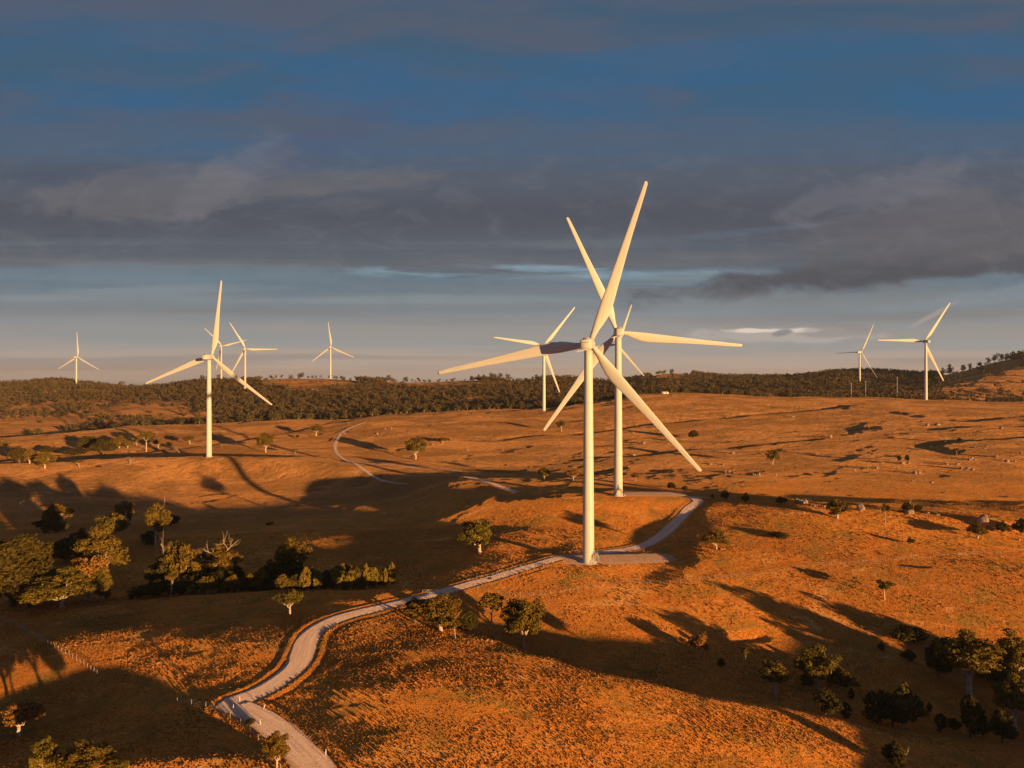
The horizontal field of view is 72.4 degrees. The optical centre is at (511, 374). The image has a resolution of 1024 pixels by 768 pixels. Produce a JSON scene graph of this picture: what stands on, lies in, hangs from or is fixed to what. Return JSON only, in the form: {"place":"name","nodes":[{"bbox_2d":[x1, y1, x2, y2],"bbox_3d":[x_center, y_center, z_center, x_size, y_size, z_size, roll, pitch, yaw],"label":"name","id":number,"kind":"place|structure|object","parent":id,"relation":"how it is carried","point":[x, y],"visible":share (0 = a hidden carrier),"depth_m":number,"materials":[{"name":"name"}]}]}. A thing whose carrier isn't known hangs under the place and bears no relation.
{"place":"outdoors","nodes":[
{"label":"outdoors","id":0,"kind":"place"},
{"bbox_2d":[333,422,406,483],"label":"road","id":1,"kind":"structure","parent":0,"point":[344,459],"depth_m":624.43,"materials":[{"name":"beige gravel"}]},
{"bbox_2d":[214,495,703,767],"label":"road","id":2,"kind":"structure","parent":0,"point":[305,752],"depth_m":159.54,"materials":[{"name":"beige gravel"}]},
{"bbox_2d":[464,477,519,492],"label":"road","id":3,"kind":"structure","parent":0,"point":[500,486],"depth_m":431.53,"materials":[{"name":"beige gravel"}]},
{"bbox_2d":[0,358,1023,767],"bbox_3d":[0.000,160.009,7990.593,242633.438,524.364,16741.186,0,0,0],"label":"ground","id":4,"kind":"structure","parent":0,"point":[240,482],"depth_m":268.47,"materials":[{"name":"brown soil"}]},
{"bbox_2d":[6,446,26,463],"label":"bushy tree","id":5,"kind":"object","parent":4,"relation":"on","point":[16,453],"visible":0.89,"depth_m":607.35,"materials":[{"name":"green plant"}]},
{"bbox_2d":[0,571,43,607],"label":"bushy tree","id":6,"kind":"object","parent":4,"relation":"on","point":[16,589],"visible":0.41,"depth_m":228.09,"materials":[{"name":"green plant"}]},
{"bbox_2d":[1,702,46,736],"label":"rusty tree","id":7,"kind":"object","parent":4,"relation":"on","point":[14,714],"visible":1,"depth_m":136.74,"materials":[{"name":"brown plant"}]},
{"bbox_2d":[0,534,58,606],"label":"bushy tree","id":8,"kind":"object","parent":4,"relation":"on","point":[19,556],"visible":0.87,"depth_m":233.29,"materials":[{"name":"green plant"}]},
{"bbox_2d":[21,449,37,463],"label":"bushy tree","id":9,"kind":"object","parent":4,"relation":"on","point":[27,454],"visible":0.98,"depth_m":605.96,"materials":[{"name":"green plant"}]},
{"bbox_2d":[28,735,62,767],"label":"bushy tree","id":10,"kind":"object","parent":4,"relation":"on","point":[44,750],"visible":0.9,"depth_m":117.24,"materials":[{"name":"green plant"}]},
{"bbox_2d":[33,451,57,467],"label":"bushy tree","id":11,"kind":"object","parent":4,"relation":"on","point":[44,458],"visible":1,"depth_m":589.47,"materials":[{"name":"green plant"}]},
{"bbox_2d":[41,520,69,533],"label":"shrub","id":12,"kind":"object","parent":4,"relation":"on","point":[53,526],"visible":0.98,"depth_m":379.37,"materials":[{"name":"green plant"}]},
{"bbox_2d":[41,503,74,523],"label":"bushy tree","id":13,"kind":"object","parent":4,"relation":"on","point":[55,511],"visible":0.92,"depth_m":393.24,"materials":[{"name":"green plant"}]},
{"bbox_2d":[17,565,100,607],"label":"gum tree","id":14,"kind":"object","parent":4,"relation":"on","point":[49,587],"visible":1,"depth_m":225.15,"materials":[{"name":"green plant"}]},
{"bbox_2d":[44,537,79,562],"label":"bushy tree","id":15,"kind":"object","parent":4,"relation":"on","point":[64,551],"visible":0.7,"depth_m":304.65,"materials":[{"name":"green plant"}]},
{"bbox_2d":[60,447,89,455],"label":"bushy tree","id":16,"kind":"object","parent":4,"relation":"on","point":[77,451],"visible":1,"depth_m":692.96,"materials":[{"name":"green plant"}]},
{"bbox_2d":[59,338,98,383],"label":"wind turbine","id":17,"kind":"object","parent":4,"relation":"on","point":[75,357],"visible":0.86,"depth_m":1859.38,"materials":[{"name":"white paint"}]},
{"bbox_2d":[68,527,92,541],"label":"bushy tree","id":18,"kind":"object","parent":4,"relation":"on","point":[83,534],"visible":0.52,"depth_m":323.70,"materials":[{"name":"green plant"}]},
{"bbox_2d":[46,739,116,767],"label":"gum tree","id":19,"kind":"object","parent":4,"relation":"on","point":[94,755],"visible":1,"depth_m":116.03,"materials":[{"name":"green plant"}]},
{"bbox_2d":[76,435,90,450],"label":"bushy tree","id":20,"kind":"object","parent":4,"relation":"on","point":[82,441],"visible":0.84,"depth_m":733.05,"materials":[{"name":"green plant"}]},
{"bbox_2d":[58,555,111,601],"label":"rusty tree","id":21,"kind":"object","parent":4,"relation":"on","point":[91,567],"visible":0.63,"depth_m":242.27,"materials":[{"name":"brown plant"}]},
{"bbox_2d":[87,568,113,601],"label":"bushy tree","id":22,"kind":"object","parent":4,"relation":"on","point":[103,579],"visible":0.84,"depth_m":238.85,"materials":[{"name":"green plant"}]},
{"bbox_2d":[71,528,130,594],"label":"gum tree","id":23,"kind":"object","parent":4,"relation":"on","point":[101,544],"visible":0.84,"depth_m":259.62,"materials":[{"name":"green plant"}]},
{"bbox_2d":[87,438,117,454],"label":"bushy tree","id":24,"kind":"object","parent":4,"relation":"on","point":[102,445],"visible":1,"depth_m":702.04,"materials":[{"name":"green plant"}]},
{"bbox_2d":[90,512,130,535],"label":"gum tree","id":25,"kind":"object","parent":4,"relation":"on","point":[114,523],"visible":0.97,"depth_m":329.93,"materials":[{"name":"green plant"}]},
{"bbox_2d":[99,756,129,767],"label":"bushy tree","id":26,"kind":"object","parent":4,"relation":"on","point":[116,763],"visible":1,"depth_m":115.81,"materials":[{"name":"green plant"}]},
{"bbox_2d":[109,501,134,527],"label":"bushy tree","id":27,"kind":"object","parent":4,"relation":"on","point":[129,510],"visible":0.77,"depth_m":395.35,"materials":[{"name":"green plant"}]},
{"bbox_2d":[127,585,146,598],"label":"bushy tree","id":28,"kind":"object","parent":4,"relation":"on","point":[134,593],"visible":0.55,"depth_m":244.19,"materials":[{"name":"green plant"}]},
{"bbox_2d":[140,530,158,544],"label":"shrub","id":29,"kind":"object","parent":4,"relation":"on","point":[148,537],"visible":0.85,"depth_m":342.09,"materials":[{"name":"green plant"}]},
{"bbox_2d":[136,579,168,597],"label":"bushy tree","id":30,"kind":"object","parent":4,"relation":"on","point":[155,588],"visible":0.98,"depth_m":244.53,"materials":[{"name":"green plant"}]},
{"bbox_2d":[144,502,172,546],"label":"gum tree","id":31,"kind":"object","parent":4,"relation":"on","point":[156,518],"visible":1,"depth_m":333.83,"materials":[{"name":"green plant"}]},
{"bbox_2d":[143,555,176,584],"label":"bushy tree","id":32,"kind":"object","parent":4,"relation":"on","point":[155,571],"visible":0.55,"depth_m":260.42,"materials":[{"name":"green plant"}]},
{"bbox_2d":[164,569,178,596],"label":"gum tree","id":33,"kind":"object","parent":4,"relation":"on","point":[170,576],"visible":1,"depth_m":241.38,"materials":[{"name":"green plant"}]},
{"bbox_2d":[158,539,190,584],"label":"gum tree","id":34,"kind":"object","parent":4,"relation":"on","point":[171,551],"visible":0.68,"depth_m":259.79,"materials":[{"name":"green plant"}]},
{"bbox_2d":[165,578,198,594],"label":"bushy tree","id":35,"kind":"object","parent":4,"relation":"on","point":[177,586],"visible":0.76,"depth_m":244.41,"materials":[{"name":"green plant"}]},
{"bbox_2d":[169,544,205,579],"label":"bushy tree","id":36,"kind":"object","parent":4,"relation":"on","point":[186,557],"visible":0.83,"depth_m":255.56,"materials":[{"name":"green plant"}]},
{"bbox_2d":[178,572,207,591],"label":"bushy tree","id":37,"kind":"object","parent":4,"relation":"on","point":[193,578],"visible":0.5,"depth_m":247.39,"materials":[{"name":"green plant"}]},
{"bbox_2d":[196,576,218,593],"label":"bushy tree","id":38,"kind":"object","parent":4,"relation":"on","point":[203,583],"visible":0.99,"depth_m":242.31,"materials":[{"name":"green plant"}]},
{"bbox_2d":[145,280,272,456],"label":"wind turbine","id":39,"kind":"object","parent":4,"relation":"on","point":[223,367],"visible":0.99,"depth_m":598.98,"materials":[{"name":"white paint"}]},
{"bbox_2d":[206,570,232,592],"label":"bushy tree","id":40,"kind":"object","parent":4,"relation":"on","point":[219,575],"visible":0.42,"depth_m":248.12,"materials":[{"name":"green plant"}]},
{"bbox_2d":[200,543,243,589],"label":"gum tree","id":41,"kind":"object","parent":4,"relation":"on","point":[223,557],"visible":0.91,"depth_m":259.49,"materials":[{"name":"green plant"}]},
{"bbox_2d":[206,330,245,378],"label":"wind turbine","id":42,"kind":"object","parent":4,"relation":"on","point":[220,351],"visible":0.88,"depth_m":1853.25,"materials":[{"name":"white paint"}]},
{"bbox_2d":[222,574,239,592],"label":"bushy tree","id":43,"kind":"object","parent":4,"relation":"on","point":[232,582],"visible":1,"depth_m":242.76,"materials":[{"name":"green plant"}]},
{"bbox_2d":[223,561,244,578],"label":"bushy tree","id":44,"kind":"object","parent":4,"relation":"on","point":[235,569],"visible":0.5,"depth_m":260.61,"materials":[{"name":"green plant"}]},
{"bbox_2d":[236,575,254,591],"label":"bushy tree","id":45,"kind":"object","parent":4,"relation":"on","point":[244,582],"visible":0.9,"depth_m":244.09,"materials":[{"name":"green plant"}]},
{"bbox_2d":[230,323,276,388],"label":"wind turbine","id":46,"kind":"object","parent":4,"relation":"on","point":[245,349],"visible":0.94,"depth_m":1527.76,"materials":[{"name":"white paint"}]},
{"bbox_2d":[246,569,270,590],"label":"bushy tree","id":47,"kind":"object","parent":4,"relation":"on","point":[260,576],"visible":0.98,"depth_m":246.00,"materials":[{"name":"green plant"}]},
{"bbox_2d":[256,433,274,451],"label":"gum tree","id":48,"kind":"object","parent":4,"relation":"on","point":[265,439],"visible":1,"depth_m":679.45,"materials":[{"name":"green plant"}]},
{"bbox_2d":[259,559,286,580],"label":"bushy tree","id":49,"kind":"object","parent":4,"relation":"on","point":[273,570],"visible":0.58,"depth_m":254.14,"materials":[{"name":"green plant"}]},
{"bbox_2d":[261,731,290,767],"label":"gum tree","id":50,"kind":"object","parent":4,"relation":"on","point":[273,743],"visible":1,"depth_m":115.35,"materials":[{"name":"green plant"}]},
{"bbox_2d":[274,574,287,590],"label":"bushy tree","id":51,"kind":"object","parent":4,"relation":"on","point":[280,580],"visible":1,"depth_m":228.95,"materials":[{"name":"green plant"}]},
{"bbox_2d":[271,589,303,614],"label":"gum tree","id":52,"kind":"object","parent":4,"relation":"on","point":[288,597],"visible":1,"depth_m":197.16,"materials":[{"name":"green plant"}]},
{"bbox_2d":[277,557,303,577],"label":"bushy tree","id":53,"kind":"object","parent":4,"relation":"on","point":[291,567],"visible":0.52,"depth_m":260.89,"materials":[{"name":"green plant"}]},
{"bbox_2d":[273,537,312,564],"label":"gum tree","id":54,"kind":"object","parent":4,"relation":"on","point":[288,550],"visible":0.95,"depth_m":267.41,"materials":[{"name":"green plant"}]},
{"bbox_2d":[299,567,310,589],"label":"cypress pine","id":55,"kind":"object","parent":4,"relation":"on","point":[304,579],"visible":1,"depth_m":228.54,"materials":[{"name":"green plant"}]},
{"bbox_2d":[313,323,352,378],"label":"wind turbine","id":56,"kind":"object","parent":4,"relation":"on","point":[330,346],"visible":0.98,"depth_m":1834.39,"materials":[{"name":"white paint"}]},
{"bbox_2d":[331,568,342,588],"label":"cypress pine","id":57,"kind":"object","parent":4,"relation":"on","point":[337,571],"visible":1,"depth_m":232.87,"materials":[{"name":"green plant"}]},
{"bbox_2d":[345,569,353,589],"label":"cypress pine","id":58,"kind":"object","parent":4,"relation":"on","point":[349,584],"visible":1,"depth_m":236.79,"materials":[{"name":"green plant"}]},
{"bbox_2d":[404,438,427,458],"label":"gum tree","id":59,"kind":"object","parent":4,"relation":"on","point":[414,444],"visible":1,"depth_m":633.15,"materials":[{"name":"green plant"}]},
{"bbox_2d":[406,593,461,631],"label":"gum tree","id":60,"kind":"object","parent":4,"relation":"on","point":[440,604],"visible":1,"depth_m":182.65,"materials":[{"name":"green plant"}]},
{"bbox_2d":[457,610,478,631],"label":"bushy tree","id":61,"kind":"object","parent":4,"relation":"on","point":[467,620],"visible":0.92,"depth_m":190.64,"materials":[{"name":"green plant"}]},
{"bbox_2d":[456,519,492,552],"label":"bushy tree","id":62,"kind":"object","parent":4,"relation":"on","point":[477,532],"visible":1,"depth_m":286.82,"materials":[{"name":"green plant"}]},
{"bbox_2d":[478,593,503,637],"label":"gum tree","id":63,"kind":"object","parent":4,"relation":"on","point":[495,599],"visible":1,"depth_m":203.79,"materials":[{"name":"green plant"}]},
{"bbox_2d":[0,352,1023,431],"bbox_3d":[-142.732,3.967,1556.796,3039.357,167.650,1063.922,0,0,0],"label":"woodland","id":64,"kind":"object","parent":4,"relation":"on","point":[736,381],"visible":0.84,"depth_m":1484.36,"materials":[{"name":"green plant"}]},
{"bbox_2d":[499,598,546,648],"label":"gum tree","id":65,"kind":"object","parent":4,"relation":"on","point":[523,615],"visible":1,"depth_m":198.83,"materials":[{"name":"green plant"}]},
{"bbox_2d":[494,307,574,410],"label":"wind turbine","id":66,"kind":"object","parent":4,"relation":"on","point":[552,335],"visible":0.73,"depth_m":916.23,"materials":[{"name":"white paint"}]},
{"bbox_2d":[576,305,643,375],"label":"wind turbine","id":67,"kind":"object","parent":4,"relation":"on","point":[625,354],"visible":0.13,"depth_m":1105.19,"materials":[{"name":"white paint"}]},
{"bbox_2d":[549,553,676,564],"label":"gravel pad","id":68,"kind":"object","parent":4,"relation":"on","point":[619,558],"visible":0.88,"depth_m":278.56,"materials":[{"name":"beige gravel"}]},
{"bbox_2d":[438,181,701,564],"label":"wind turbine","id":69,"kind":"object","parent":68,"relation":"on","point":[617,379],"visible":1,"depth_m":273.76,"materials":[{"name":"white paint"}]},
{"bbox_2d":[623,491,686,496],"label":"gravel pad","id":70,"kind":"object","parent":4,"relation":"on","point":[647,493],"visible":0.87,"depth_m":371.09,"materials":[{"name":"beige gravel"}]},
{"bbox_2d":[543,217,741,496],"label":"wind turbine","id":71,"kind":"object","parent":70,"relation":"on","point":[603,349],"visible":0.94,"depth_m":368.74,"materials":[{"name":"white paint"}]},
{"bbox_2d":[687,634,709,657],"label":"bushy tree","id":72,"kind":"object","parent":4,"relation":"on","point":[698,642],"visible":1,"depth_m":199.12,"materials":[{"name":"green plant"}]},
{"bbox_2d":[701,528,728,549],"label":"gum tree","id":73,"kind":"object","parent":4,"relation":"on","point":[714,537],"visible":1,"depth_m":280.01,"materials":[{"name":"green plant"}]},
{"bbox_2d":[467,551,1001,595],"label":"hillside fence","id":74,"kind":"object","parent":4,"relation":"on","point":[667,581],"visible":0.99,"depth_m":250.06,"materials":[{"name":"brown wood"}]},
{"bbox_2d":[757,660,792,697],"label":"gum tree","id":75,"kind":"object","parent":4,"relation":"on","point":[771,671],"visible":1,"depth_m":180.25,"materials":[{"name":"green plant"}]},
{"bbox_2d":[767,531,790,539],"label":"shrub","id":76,"kind":"object","parent":4,"relation":"on","point":[778,534],"visible":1,"depth_m":291.31,"materials":[{"name":"green plant"}]},
{"bbox_2d":[799,672,813,689],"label":"bushy tree","id":77,"kind":"object","parent":4,"relation":"on","point":[806,681],"visible":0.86,"depth_m":185.69,"materials":[{"name":"green plant"}]},
{"bbox_2d":[792,643,842,690],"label":"gum tree","id":78,"kind":"object","parent":4,"relation":"on","point":[809,660],"visible":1,"depth_m":184.36,"materials":[{"name":"green plant"}]},
{"bbox_2d":[812,688,843,715],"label":"bushy tree","id":79,"kind":"object","parent":4,"relation":"on","point":[826,701],"visible":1,"depth_m":149.85,"materials":[{"name":"green plant"}]},
{"bbox_2d":[825,498,851,518],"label":"bushy tree","id":80,"kind":"object","parent":4,"relation":"on","point":[837,506],"visible":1,"depth_m":308.92,"materials":[{"name":"green plant"}]},
{"bbox_2d":[826,665,860,690],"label":"bushy tree","id":81,"kind":"object","parent":4,"relation":"on","point":[844,678],"visible":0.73,"depth_m":185.79,"materials":[{"name":"green plant"}]},
{"bbox_2d":[840,702,852,718],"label":"cypress pine","id":82,"kind":"object","parent":4,"relation":"on","point":[845,710],"visible":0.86,"depth_m":171.14,"materials":[{"name":"green plant"}]},
{"bbox_2d":[835,325,874,380],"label":"wind turbine","id":83,"kind":"object","parent":4,"relation":"on","point":[859,352],"visible":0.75,"depth_m":1513.27,"materials":[{"name":"white paint"}]},
{"bbox_2d":[861,691,880,722],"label":"cypress pine","id":84,"kind":"object","parent":4,"relation":"on","point":[871,697],"visible":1,"depth_m":170.76,"materials":[{"name":"green plant"}]},
{"bbox_2d":[876,579,896,599],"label":"gum tree","id":85,"kind":"object","parent":4,"relation":"on","point":[885,585],"visible":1,"depth_m":236.98,"materials":[{"name":"green plant"}]},
{"bbox_2d":[876,691,909,726],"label":"bushy tree","id":86,"kind":"object","parent":4,"relation":"on","point":[889,707],"visible":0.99,"depth_m":168.84,"materials":[{"name":"green plant"}]},
{"bbox_2d":[881,739,906,767],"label":"bushy tree","id":87,"kind":"object","parent":4,"relation":"on","point":[893,751],"visible":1,"depth_m":130.19,"materials":[{"name":"green plant"}]},
{"bbox_2d":[899,649,916,661],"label":"bushy tree","id":88,"kind":"object","parent":4,"relation":"on","point":[909,654],"visible":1,"depth_m":202.42,"materials":[{"name":"green plant"}]},
{"bbox_2d":[888,624,928,643],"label":"shrub","id":89,"kind":"object","parent":4,"relation":"on","point":[905,633],"visible":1,"depth_m":212.73,"materials":[{"name":"green plant"}]},
{"bbox_2d":[892,682,929,727],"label":"bushy tree","id":90,"kind":"object","parent":4,"relation":"on","point":[909,702],"visible":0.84,"depth_m":169.36,"materials":[{"name":"green plant"}]},
{"bbox_2d":[877,303,949,399],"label":"wind turbine","id":91,"kind":"object","parent":4,"relation":"on","point":[926,350],"visible":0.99,"depth_m":1020.67,"materials":[{"name":"white paint"}]},
{"bbox_2d":[923,645,956,677],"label":"bushy tree","id":92,"kind":"object","parent":4,"relation":"on","point":[932,661],"visible":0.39,"depth_m":195.37,"materials":[{"name":"green plant"}]},
{"bbox_2d":[934,713,948,731],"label":"cypress pine","id":93,"kind":"object","parent":4,"relation":"on","point":[942,718],"visible":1,"depth_m":169.79,"materials":[{"name":"green plant"}]},
{"bbox_2d":[947,718,961,729],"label":"bushy tree","id":94,"kind":"object","parent":4,"relation":"on","point":[954,723],"visible":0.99,"depth_m":171.99,"materials":[{"name":"green plant"}]},
{"bbox_2d":[929,629,1005,696],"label":"gum tree","id":95,"kind":"object","parent":4,"relation":"on","point":[973,653],"visible":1,"depth_m":187.31,"materials":[{"name":"green plant"}]},
{"bbox_2d":[959,694,983,736],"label":"cypress pine","id":96,"kind":"object","parent":4,"relation":"on","point":[969,701],"visible":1,"depth_m":166.69,"materials":[{"name":"green plant"}]},
{"bbox_2d":[966,522,988,538],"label":"gum tree","id":97,"kind":"object","parent":4,"relation":"on","point":[978,529],"visible":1,"depth_m":284.40,"materials":[{"name":"green plant"}]},
{"bbox_2d":[976,514,988,527],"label":"boulder","id":98,"kind":"object","parent":4,"relation":"on","point":[983,519],"visible":0.88,"depth_m":293.70,"materials":[{"name":"stone"}]},
{"bbox_2d":[977,709,989,736],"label":"cypress pine","id":99,"kind":"object","parent":4,"relation":"on","point":[983,730],"visible":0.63,"depth_m":168.42,"materials":[{"name":"green plant"}]},
{"bbox_2d":[974,656,1022,683],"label":"bushy tree","id":100,"kind":"object","parent":4,"relation":"on","point":[996,675],"visible":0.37,"depth_m":192.90,"materials":[{"name":"green plant"}]},
{"bbox_2d":[987,709,1018,743],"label":"bushy tree","id":101,"kind":"object","parent":4,"relation":"on","point":[1000,723],"visible":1,"depth_m":155.78,"materials":[{"name":"green plant"}]},
{"bbox_2d":[991,672,1023,729],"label":"gum tree","id":102,"kind":"object","parent":4,"relation":"on","point":[1009,693],"visible":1,"depth_m":171.75,"materials":[{"name":"green plant"}]},
{"bbox_2d":[995,628,1023,672],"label":"gum tree","id":103,"kind":"object","parent":4,"relation":"on","point":[1012,645],"visible":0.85,"depth_m":194.23,"materials":[{"name":"green plant"}]},
{"bbox_2d":[1010,518,1023,534],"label":"bushy tree","id":104,"kind":"object","parent":4,"relation":"on","point":[1019,525],"visible":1,"depth_m":287.93,"materials":[{"name":"green plant"}]},
{"bbox_2d":[0,0,1023,387],"label":"sky","id":105,"kind":"structure","parent":0,"point":[405,178],"materials":[{"name":"blue"}]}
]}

